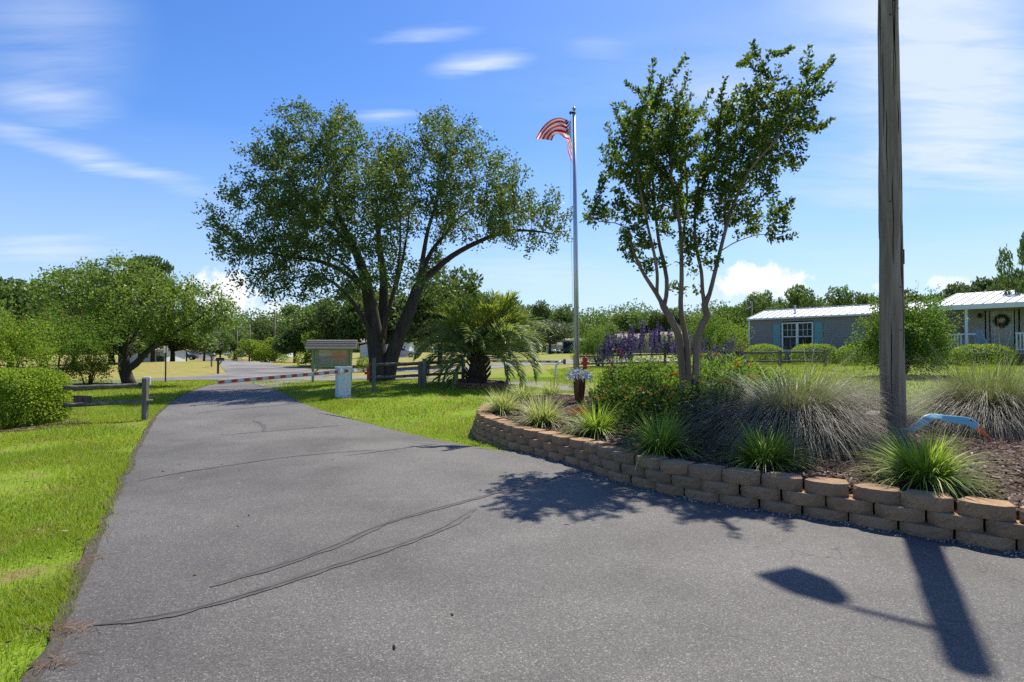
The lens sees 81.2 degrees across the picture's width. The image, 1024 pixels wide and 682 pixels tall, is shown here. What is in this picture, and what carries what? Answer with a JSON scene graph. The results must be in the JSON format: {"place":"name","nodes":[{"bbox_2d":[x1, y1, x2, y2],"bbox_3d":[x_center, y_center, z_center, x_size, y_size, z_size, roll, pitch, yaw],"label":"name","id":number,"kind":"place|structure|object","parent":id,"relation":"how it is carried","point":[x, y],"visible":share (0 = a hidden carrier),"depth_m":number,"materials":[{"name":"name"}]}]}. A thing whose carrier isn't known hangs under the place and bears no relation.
{"place":"outdoors","nodes":[
{"label":"outdoors","id":0,"kind":"place"},
{"bbox_2d":[18,373,235,385],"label":"side road","id":1,"kind":"structure","parent":0,"point":[225,376],"depth_m":33.01,"materials":[{"name":"grey asphalt"}]},
{"bbox_2d":[200,358,314,386],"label":"road","id":2,"kind":"structure","parent":0,"point":[240,369],"depth_m":48.46,"materials":[{"name":"grey asphalt"}]},
{"bbox_2d":[0,352,1023,681],"bbox_3d":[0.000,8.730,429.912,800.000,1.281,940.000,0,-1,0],"label":"ground","id":3,"kind":"structure","parent":0,"point":[172,368],"depth_m":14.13,"materials":[{"name":"green plant"}]},
{"bbox_2d":[0,277,61,367],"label":"oak tree","id":4,"kind":"object","parent":3,"relation":"on","point":[10,297],"visible":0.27,"depth_m":44.77,"materials":[{"name":"green plant"}]},
{"bbox_2d":[0,300,64,395],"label":"crepe myrtle shrub","id":5,"kind":"object","parent":3,"relation":"on","point":[14,339],"visible":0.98,"depth_m":19.01,"materials":[{"name":"green plant"}]},
{"bbox_2d":[1,421,90,431],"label":"bark patch","id":6,"kind":"object","parent":3,"relation":"on","point":[47,426],"visible":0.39,"depth_m":11.72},
{"bbox_2d":[0,366,73,428],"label":"boxwood shrub","id":7,"kind":"object","parent":6,"relation":"on","point":[37,395],"visible":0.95,"depth_m":11.97,"materials":[{"name":"green plant"}]},
{"bbox_2d":[0,298,129,384],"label":"crepe myrtle shrub","id":8,"kind":"object","parent":3,"relation":"on","point":[77,340],"visible":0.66,"depth_m":22.48,"materials":[{"name":"green plant"}]},
{"bbox_2d":[62,383,116,390],"bbox_3d":[-17.028,1.833,23.970,2.012,0.210,2.007,0,-1,0],"label":"brick ring","id":9,"kind":"object","parent":3,"relation":"on","point":[92,384],"visible":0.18,"depth_m":24.68,"materials":[{"name":"brown brick"}]},
{"bbox_2d":[54,346,121,384],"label":"crepe myrtle shrub","id":10,"kind":"object","parent":9,"relation":"on","point":[93,369],"visible":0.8,"depth_m":23.82,"materials":[{"name":"green plant"}]},
{"bbox_2d":[59,329,152,363],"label":"dark oak tree","id":11,"kind":"object","parent":3,"relation":"on","point":[138,346],"visible":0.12,"depth_m":56.74,"materials":[{"name":"green plant"}]},
{"bbox_2d":[63,378,152,420],"bbox_3d":[-8.546,1.357,12.690,1.587,1.106,0.215,1,-1,-30],"label":"split rail fence","id":12,"kind":"object","parent":3,"relation":"on","point":[144,401],"visible":0.85,"depth_m":12.74,"materials":[{"name":"grey wood"}]},
{"bbox_2d":[15,249,242,383],"bbox_3d":[-17.395,-0.969,26.954,9.749,6.411,6.876,-1,-1,27],"label":"shade tree","id":13,"kind":"object","parent":3,"relation":"on","point":[146,312],"visible":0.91,"depth_m":26.38,"materials":[{"name":"green plant"}]},
{"bbox_2d":[123,253,192,361],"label":"tree","id":14,"kind":"object","parent":3,"relation":"on","point":[167,265],"visible":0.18,"depth_m":61.86,"materials":[{"name":"green plant"}]},
{"bbox_2d":[129,346,190,362],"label":"white house","id":15,"kind":"structure","parent":3,"relation":"on","point":[180,355],"depth_m":79.99,"materials":[{"name":"paint"}]},
{"bbox_2d":[138,324,219,361],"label":"oak tree","id":16,"kind":"object","parent":3,"relation":"on","point":[173,344],"visible":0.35,"depth_m":65.55,"materials":[{"name":"green plant"}]},
{"bbox_2d":[192,326,223,360],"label":"olive tree","id":17,"kind":"object","parent":3,"relation":"on","point":[219,341],"visible":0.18,"depth_m":94.83,"materials":[{"name":"green plant"}]},
{"bbox_2d":[207,330,244,357],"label":"airy tree","id":18,"kind":"object","parent":3,"relation":"on","point":[229,337],"visible":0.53,"depth_m":99.91,"materials":[{"name":"green plant"}]},
{"bbox_2d":[216,325,252,359],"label":"oak tree","id":19,"kind":"object","parent":3,"relation":"on","point":[239,329],"visible":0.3,"depth_m":113.51,"materials":[{"name":"green plant"}]},
{"bbox_2d":[226,337,289,361],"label":"bushy tree","id":20,"kind":"object","parent":3,"relation":"on","point":[260,353],"visible":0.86,"depth_m":82.26,"materials":[{"name":"green plant"}]},
{"bbox_2d":[246,316,287,360],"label":"dark oak tree","id":21,"kind":"object","parent":3,"relation":"on","point":[265,331],"visible":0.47,"depth_m":90.18,"materials":[{"name":"green plant"}]},
{"bbox_2d":[0,379,569,671],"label":"fallen leaves","id":22,"kind":"object","parent":3,"relation":"on","point":[38,629],"visible":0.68,"depth_m":4.90,"materials":[{"name":"brown plant"}]},
{"bbox_2d":[217,366,353,397],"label":"barrier gate","id":23,"kind":"structure","parent":3,"relation":"on","point":[342,381],"depth_m":17.02,"materials":[{"name":"white metal"}]},
{"bbox_2d":[268,321,315,362],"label":"dark oak tree","id":24,"kind":"object","parent":3,"relation":"on","point":[288,340],"visible":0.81,"depth_m":66.44,"materials":[{"name":"green plant"}]},
{"bbox_2d":[272,297,335,362],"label":"airy tree","id":25,"kind":"object","parent":3,"relation":"on","point":[291,309],"visible":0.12,"depth_m":73.52,"materials":[{"name":"green plant"}]},
{"bbox_2d":[285,305,342,331],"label":"oak tree","id":26,"kind":"object","parent":3,"relation":"on","point":[302,316],"visible":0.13,"depth_m":68.45,"materials":[{"name":"green plant"}]},
{"bbox_2d":[294,329,334,364],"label":"bushy tree","id":27,"kind":"object","parent":3,"relation":"on","point":[305,338],"visible":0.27,"depth_m":57.10,"materials":[{"name":"green plant"}]},
{"bbox_2d":[305,340,358,382],"bbox_3d":[-8.396,1.037,27.886,2.301,2.192,0.840,0,-1,-6],"label":"notice board","id":28,"kind":"object","parent":3,"relation":"on","point":[331,353],"visible":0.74,"depth_m":27.81,"materials":[{"name":"green paint"}]},
{"bbox_2d":[310,297,391,345],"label":"dark oak tree","id":29,"kind":"object","parent":3,"relation":"on","point":[330,321],"visible":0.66,"depth_m":54.91,"materials":[{"name":"green plant"}]},
{"bbox_2d":[2,298,743,354],"bbox_3d":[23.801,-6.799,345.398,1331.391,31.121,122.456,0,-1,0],"label":"woods","id":30,"kind":"object","parent":3,"relation":"on","point":[598,320],"visible":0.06,"depth_m":309.56,"materials":[{"name":"green plant"}]},
{"bbox_2d":[192,94,572,381],"bbox_3d":[-4.792,-4.139,23.952,14.684,11.799,7.208,0,-1,0],"label":"pear tree","id":31,"kind":"object","parent":3,"relation":"on","point":[297,203],"visible":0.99,"depth_m":22.89,"materials":[{"name":"plant"}]},
{"bbox_2d":[359,339,416,357],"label":"white house","id":32,"kind":"structure","parent":3,"relation":"on","point":[364,350],"depth_m":97.99,"materials":[{"name":"paint"}]},
{"bbox_2d":[351,286,450,346],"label":"dark oak tree","id":33,"kind":"object","parent":3,"relation":"on","point":[398,301],"visible":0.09,"depth_m":58.28,"materials":[{"name":"green plant"}]},
{"bbox_2d":[369,358,465,391],"bbox_3d":[-3.003,1.177,20.071,0.273,1.262,4.343,-1,-1,37],"label":"split rail fence","id":34,"kind":"object","parent":3,"relation":"on","point":[373,364],"visible":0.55,"depth_m":19.11,"materials":[{"name":"grey wood"}]},
{"bbox_2d":[418,359,426,386],"bbox_3d":[-2.965,1.150,19.753,0.270,1.140,0.133,0,-1,0],"label":"grey timber post","id":35,"kind":"object","parent":3,"relation":"on","point":[422,374],"visible":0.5,"depth_m":19.69,"materials":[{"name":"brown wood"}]},
{"bbox_2d":[249,376,606,391],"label":"exit lane","id":36,"kind":"structure","parent":3,"relation":"on","point":[358,377],"depth_m":29.56,"materials":[{"name":"grey asphalt"}]},
{"bbox_2d":[389,264,484,364],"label":"dark oak tree","id":37,"kind":"object","parent":3,"relation":"on","point":[421,317],"visible":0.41,"depth_m":48.73,"materials":[{"name":"green plant"}]},
{"bbox_2d":[446,379,507,388],"bbox_3d":[-1.210,1.481,20.874,2.165,0.272,2.162,0,-1,0],"label":"brick ring","id":38,"kind":"object","parent":3,"relation":"on","point":[464,383],"visible":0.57,"depth_m":20.03,"materials":[{"name":"brown brick"}]},
{"bbox_2d":[410,287,552,390],"bbox_3d":[-1.033,0.090,20.846,4.864,3.767,4.804,0,-1,-25],"label":"pindo palm","id":39,"kind":"object","parent":3,"relation":"on","point":[486,330],"visible":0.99,"depth_m":20.31,"materials":[{"name":"green plant"}]},
{"bbox_2d":[503,301,537,355],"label":"oak tree","id":40,"kind":"object","parent":3,"relation":"on","point":[524,312],"visible":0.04,"depth_m":71.17,"materials":[{"name":"green plant"}]},
{"bbox_2d":[525,300,560,352],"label":"dark oak tree","id":41,"kind":"object","parent":3,"relation":"on","point":[540,311],"visible":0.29,"depth_m":147.57,"materials":[{"name":"green plant"}]},
{"bbox_2d":[531,319,579,353],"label":"olive tree","id":42,"kind":"object","parent":3,"relation":"on","point":[558,334],"visible":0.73,"depth_m":107.62,"materials":[{"name":"green plant"}]},
{"bbox_2d":[548,303,573,336],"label":"dark oak tree","id":43,"kind":"object","parent":3,"relation":"on","point":[559,315],"visible":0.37,"depth_m":153.76,"materials":[{"name":"green plant"}]},
{"bbox_2d":[568,324,619,365],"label":"crepe myrtle shrub","id":44,"kind":"object","parent":3,"relation":"on","point":[590,347],"visible":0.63,"depth_m":37.60,"materials":[{"name":"green plant"}]},
{"bbox_2d":[609,310,648,333],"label":"oak tree","id":45,"kind":"object","parent":3,"relation":"on","point":[625,321],"visible":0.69,"depth_m":173.27,"materials":[{"name":"green plant"}]},
{"bbox_2d":[641,310,667,352],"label":"dark oak tree","id":46,"kind":"object","parent":3,"relation":"on","point":[653,318],"visible":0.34,"depth_m":174.52,"materials":[{"name":"green plant"}]},
{"bbox_2d":[657,308,696,337],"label":"dark oak tree","id":47,"kind":"object","parent":3,"relation":"on","point":[675,312],"visible":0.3,"depth_m":173.60,"materials":[{"name":"green plant"}]},
{"bbox_2d":[573,350,826,368],"bbox_3d":[9.902,1.109,33.176,13.396,1.237,1.023,0,-1,25],"label":"split rail fence","id":48,"kind":"object","parent":3,"relation":"on","point":[779,352],"visible":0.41,"depth_m":31.54,"materials":[{"name":"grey wood"}]},
{"bbox_2d":[671,302,754,364],"bbox_3d":[10.990,-0.342,32.965,4.289,3.634,3.802,-1,-1,35],"label":"crepe myrtle shrub","id":49,"kind":"object","parent":3,"relation":"on","point":[719,340],"visible":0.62,"depth_m":32.41,"materials":[{"name":"green plant"}]},
{"bbox_2d":[711,302,749,340],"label":"oak tree","id":50,"kind":"object","parent":3,"relation":"on","point":[724,308],"visible":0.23,"depth_m":82.74,"materials":[{"name":"green plant"}]},
{"bbox_2d":[466,430,1023,556],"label":"gravel","id":51,"kind":"structure","parent":3,"relation":"on","point":[848,523],"depth_m":5.49,"materials":[{"name":"stone"}]},
{"bbox_2d":[471,394,1023,552],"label":"retaining wall","id":52,"kind":"structure","parent":3,"relation":"on","point":[1003,530],"depth_m":5.53,"materials":[{"name":"beige concrete"}]},
{"bbox_2d":[490,394,1023,545],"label":"mulch bed","id":53,"kind":"object","parent":3,"relation":"on","point":[1007,481],"visible":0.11,"depth_m":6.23,"materials":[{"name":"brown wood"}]},
{"bbox_2d":[468,384,529,415],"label":"lily turf","id":54,"kind":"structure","parent":53,"relation":"on","point":[500,405],"depth_m":11.61,"materials":[{"name":"plant"}]},
{"bbox_2d":[506,378,551,401],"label":"lily turf","id":55,"kind":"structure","parent":53,"relation":"on","point":[524,393],"depth_m":14.17,"materials":[{"name":"plant"}]},
{"bbox_2d":[499,389,580,435],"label":"lily turf","id":56,"kind":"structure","parent":53,"relation":"on","point":[545,414],"depth_m":9.65,"materials":[{"name":"plant"}]},
{"bbox_2d":[535,378,571,396],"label":"lily turf","id":57,"kind":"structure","parent":53,"relation":"on","point":[553,391],"depth_m":15.56,"materials":[{"name":"plant"}]},
{"bbox_2d":[569,107,579,376],"bbox_3d":[1.406,-1.942,13.437,0.230,6.692,0.113,0,-1,0],"label":"flagpole","id":58,"kind":"object","parent":53,"relation":"on","point":[576,299],"visible":0.98,"depth_m":13.40,"materials":[{"name":"metal"}]},
{"bbox_2d":[536,118,571,162],"bbox_3d":[0.939,-4.637,13.761,0.805,1.273,0.641,0,-1,0],"label":"flag","id":59,"kind":"object","parent":58,"relation":"attached to","point":[550,129],"visible":0.94,"depth_m":13.78,"materials":[{"name":"fabric"}]},
{"bbox_2d":[573,377,585,402],"bbox_3d":[1.405,1.024,12.437,0.264,0.521,0.275,0,-1,0],"label":"tall vase","id":60,"kind":"object","parent":53,"relation":"on","point":[579,388],"visible":0.79,"depth_m":12.34,"materials":[{"name":"ceramic"}]},
{"bbox_2d":[564,368,592,382],"bbox_3d":[1.392,0.754,12.442,0.664,0.438,0.604,0,-1,0],"label":"silver bouquet","id":61,"kind":"object","parent":60,"relation":"in","point":[574,376],"visible":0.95,"depth_m":12.39,"materials":[{"name":"blue plant"}]},
{"bbox_2d":[553,397,631,441],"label":"lily turf","id":62,"kind":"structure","parent":53,"relation":"on","point":[594,425],"depth_m":8.49,"materials":[{"name":"plant"}]},
{"bbox_2d":[582,381,650,425],"bbox_3d":[1.670,0.974,9.300,1.106,0.710,1.153,0,-1,25],"label":"lantana shrub","id":63,"kind":"object","parent":53,"relation":"on","point":[607,396],"visible":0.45,"depth_m":9.15,"materials":[{"name":"green plant"}]},
{"bbox_2d":[596,333,636,394],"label":"salvia plant","id":64,"kind":"object","parent":53,"relation":"on","point":[623,348],"visible":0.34,"depth_m":12.86,"materials":[{"name":"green plant"}]},
{"bbox_2d":[604,357,678,395],"bbox_3d":[2.725,0.812,11.608,1.862,1.029,1.716,0,-1,0],"label":"round green bush","id":65,"kind":"object","parent":53,"relation":"on","point":[652,368],"visible":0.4,"depth_m":11.36,"materials":[{"name":"green plant"}]},
{"bbox_2d":[602,319,680,385],"bbox_3d":[2.743,0.446,12.586,1.762,1.795,1.466,0,-1,0],"label":"salvia plant","id":66,"kind":"object","parent":53,"relation":"on","point":[655,339],"visible":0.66,"depth_m":12.44,"materials":[{"name":"green leaf"},{"name":"purple petal"},{"name":"green stem"}]},
{"bbox_2d":[603,404,720,470],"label":"lily turf","id":67,"kind":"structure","parent":53,"relation":"on","point":[662,440],"depth_m":6.97,"materials":[{"name":"plant"}]},
{"bbox_2d":[614,380,711,431],"bbox_3d":[2.104,0.929,8.317,1.324,0.783,1.282,1,-1,-45],"label":"lantana shrub","id":68,"kind":"object","parent":53,"relation":"on","point":[653,402],"visible":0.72,"depth_m":8.11,"materials":[{"name":"green plant"}]},
{"bbox_2d":[579,38,836,394],"bbox_3d":[3.060,-1.706,9.111,4.093,6.088,2.007,0,-1,0],"label":"crepe myrtle tree","id":69,"kind":"object","parent":53,"relation":"on","point":[638,131],"visible":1,"depth_m":9.02,"materials":[{"name":"green plant"}]},
{"bbox_2d":[672,374,754,429],"bbox_3d":[2.811,0.864,8.287,1.119,0.811,1.216,-1,-1,42],"label":"lantana shrub","id":70,"kind":"object","parent":53,"relation":"on","point":[700,385],"visible":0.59,"depth_m":8.06,"materials":[{"name":"green plant"}]},
{"bbox_2d":[655,347,779,407],"bbox_3d":[3.371,0.698,9.902,2.081,1.197,1.620,0,-1,0],"label":"daylily bush","id":71,"kind":"object","parent":53,"relation":"on","point":[733,370],"visible":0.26,"depth_m":9.72,"materials":[{"name":"green plant"}]},
{"bbox_2d":[704,335,746,373],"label":"salvia plant","id":72,"kind":"object","parent":53,"relation":"on","point":[728,344],"visible":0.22,"depth_m":11.82,"materials":[{"name":"purple plant"}]},
{"bbox_2d":[703,419,832,476],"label":"lily turf","id":73,"kind":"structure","parent":53,"relation":"on","point":[770,450],"depth_m":6.20,"materials":[{"name":"plant"}]},
{"bbox_2d":[739,364,798,390],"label":"green plant","id":74,"kind":"object","parent":53,"relation":"on","point":[770,368],"visible":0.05,"depth_m":10.43,"materials":[{"name":"green plant"}]},
{"bbox_2d":[637,320,998,471],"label":"fountain grass","id":75,"kind":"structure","parent":53,"relation":"on","point":[802,413],"depth_m":7.00,"materials":[{"name":"plant"}]},
{"bbox_2d":[821,352,932,416],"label":"fountain grass","id":76,"kind":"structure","parent":53,"relation":"on","point":[872,383],"depth_m":10.14,"materials":[{"name":"plant"}]},
{"bbox_2d":[877,0,906,435],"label":"utility pole","id":77,"kind":"object","parent":53,"relation":"on","point":[891,280],"visible":0.96,"depth_m":7.69,"materials":[{"name":"brown wood"}]},
{"bbox_2d":[842,421,1023,511],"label":"lily turf","id":78,"kind":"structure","parent":53,"relation":"on","point":[925,464],"depth_m":5.27,"materials":[{"name":"plant"}]},
{"bbox_2d":[857,305,1023,442],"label":"fountain grass","id":79,"kind":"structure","parent":53,"relation":"on","point":[991,401],"depth_m":7.93,"materials":[{"name":"plant"}]},
{"bbox_2d":[897,414,990,437],"bbox_3d":[5.083,1.097,7.026,1.107,0.479,0.074,0,-1,2],"label":"bird ornament","id":80,"kind":"object","parent":53,"relation":"on","point":[973,424],"visible":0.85,"depth_m":7.03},
{"bbox_2d":[741,291,775,327],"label":"oak tree","id":81,"kind":"object","parent":3,"relation":"on","point":[747,303],"visible":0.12,"depth_m":78.24,"materials":[{"name":"green plant"}]},
{"bbox_2d":[744,343,784,364],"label":"clipped bush","id":82,"kind":"object","parent":3,"relation":"on","point":[766,345],"visible":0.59,"depth_m":33.62,"materials":[{"name":"green plant"}]},
{"bbox_2d":[754,283,815,312],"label":"airy tree","id":83,"kind":"object","parent":3,"relation":"on","point":[796,296],"visible":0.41,"depth_m":72.85,"materials":[{"name":"green plant"}]},
{"bbox_2d":[790,343,838,363],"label":"clipped bush","id":84,"kind":"object","parent":3,"relation":"on","point":[800,348],"visible":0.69,"depth_m":32.65,"materials":[{"name":"green plant"}]},
{"bbox_2d":[746,300,945,362],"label":"grey house","id":85,"kind":"structure","parent":3,"relation":"on","point":[829,322],"depth_m":35.44,"materials":[{"name":"plastic"}]},
{"bbox_2d":[782,322,813,350],"bbox_3d":[17.044,-0.265,35.684,0.090,1.700,1.860,1,-1,-40],"label":"window","id":86,"kind":"structure","parent":85,"relation":"in","point":[794,329],"depth_m":35.68,"materials":[{"name":"white glass"}]},
{"bbox_2d":[824,285,876,306],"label":"airy tree","id":87,"kind":"object","parent":3,"relation":"on","point":[859,298],"visible":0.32,"depth_m":69.46,"materials":[{"name":"green plant"}]},
{"bbox_2d":[835,344,875,364],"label":"clipped bush","id":88,"kind":"object","parent":3,"relation":"on","point":[843,349],"visible":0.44,"depth_m":30.41,"materials":[{"name":"green plant"}]},
{"bbox_2d":[844,280,970,376],"bbox_3d":[14.239,-0.442,21.479,3.825,3.528,3.475,0,-1,0],"label":"crepe myrtle shrub","id":89,"kind":"object","parent":3,"relation":"on","point":[916,340],"visible":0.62,"depth_m":20.85,"materials":[{"name":"green leaf"},{"name":"grey brown bark"}]},
{"bbox_2d":[904,287,950,302],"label":"dark oak tree","id":90,"kind":"object","parent":3,"relation":"on","point":[911,294],"visible":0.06,"depth_m":63.35,"materials":[{"name":"green plant"}]},
{"bbox_2d":[931,290,1023,361],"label":"porch house","id":91,"kind":"structure","parent":3,"relation":"on","point":[982,309],"depth_m":30.14,"materials":[{"name":"white metal"}]},
{"bbox_2d":[943,313,964,337],"bbox_3d":[23.285,-0.790,31.456,0.090,1.290,1.000,1,-1,-40],"label":"window","id":92,"kind":"structure","parent":91,"relation":"in","point":[961,330],"depth_m":31.35,"materials":[{"name":"grey glass"}]},
{"bbox_2d":[971,330,997,351],"bbox_3d":[23.236,-0.005,29.421,0.830,1.056,0.710,0,-1,-9],"label":"porch chair","id":93,"kind":"object","parent":91,"relation":"on","point":[982,340],"visible":0.71,"depth_m":29.31,"materials":[{"name":"blue paint"}]},
{"bbox_2d":[990,310,1013,350],"bbox_3d":[24.521,-0.498,29.895,0.115,2.040,0.920,1,-1,-40],"label":"door","id":94,"kind":"structure","parent":91,"relation":"in","point":[1004,332],"depth_m":29.86,"materials":[{"name":"wood"}]},
{"bbox_2d":[943,275,1020,297],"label":"pine tree","id":95,"kind":"object","parent":3,"relation":"on","point":[987,285],"visible":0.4,"depth_m":59.84,"materials":[{"name":"green plant"}]},
{"bbox_2d":[949,343,1017,365],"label":"clipped bush","id":96,"kind":"object","parent":3,"relation":"on","point":[984,345],"visible":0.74,"depth_m":27.19,"materials":[{"name":"green plant"}]},
{"bbox_2d":[995,231,1023,320],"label":"airy tree","id":97,"kind":"object","parent":3,"relation":"on","point":[1008,264],"visible":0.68,"depth_m":30.96,"materials":[{"name":"green plant"}]},
{"bbox_2d":[0,0,1023,350],"label":"sky","id":98,"kind":"structure","parent":0,"point":[117,117],"materials":[{"name":"blue"}]},
{"bbox_2d":[37,382,1023,681],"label":"driveway","id":99,"kind":"structure","parent":0,"point":[611,580],"depth_m":3.92,"materials":[{"name":"grey asphalt"}]},
{"bbox_2d":[1,409,206,673],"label":"pine needles","id":100,"kind":"object","parent":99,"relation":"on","point":[70,626],"visible":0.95,"depth_m":3.22,"materials":[{"name":"plant"}]},
{"bbox_2d":[20,383,216,681],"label":"asphalt edge","id":101,"kind":"object","parent":99,"relation":"on","point":[54,646],"visible":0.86,"depth_m":3.76,"materials":[{"name":"grey asphalt"}]},
{"bbox_2d":[93,508,476,624],"bbox_3d":[-1.187,1.562,4.362,0.329,0.001,3.111,-1,-1,38],"label":"crack sealer","id":102,"kind":"object","parent":99,"relation":"on","point":[320,570],"visible":1,"depth_m":3.98,"materials":[{"name":"black asphalt"}]},
{"bbox_2d":[211,471,579,586],"bbox_3d":[-0.607,1.585,5.676,0.289,0.001,4.599,-1,-1,37],"label":"crack sealer","id":103,"kind":"object","parent":99,"relation":"on","point":[337,545],"visible":1,"depth_m":4.66,"materials":[{"name":"black asphalt"}]},
{"bbox_2d":[315,359,747,376],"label":"cross street","id":104,"kind":"structure","parent":0,"point":[501,365],"depth_m":45.09,"materials":[{"name":"grey asphalt"}]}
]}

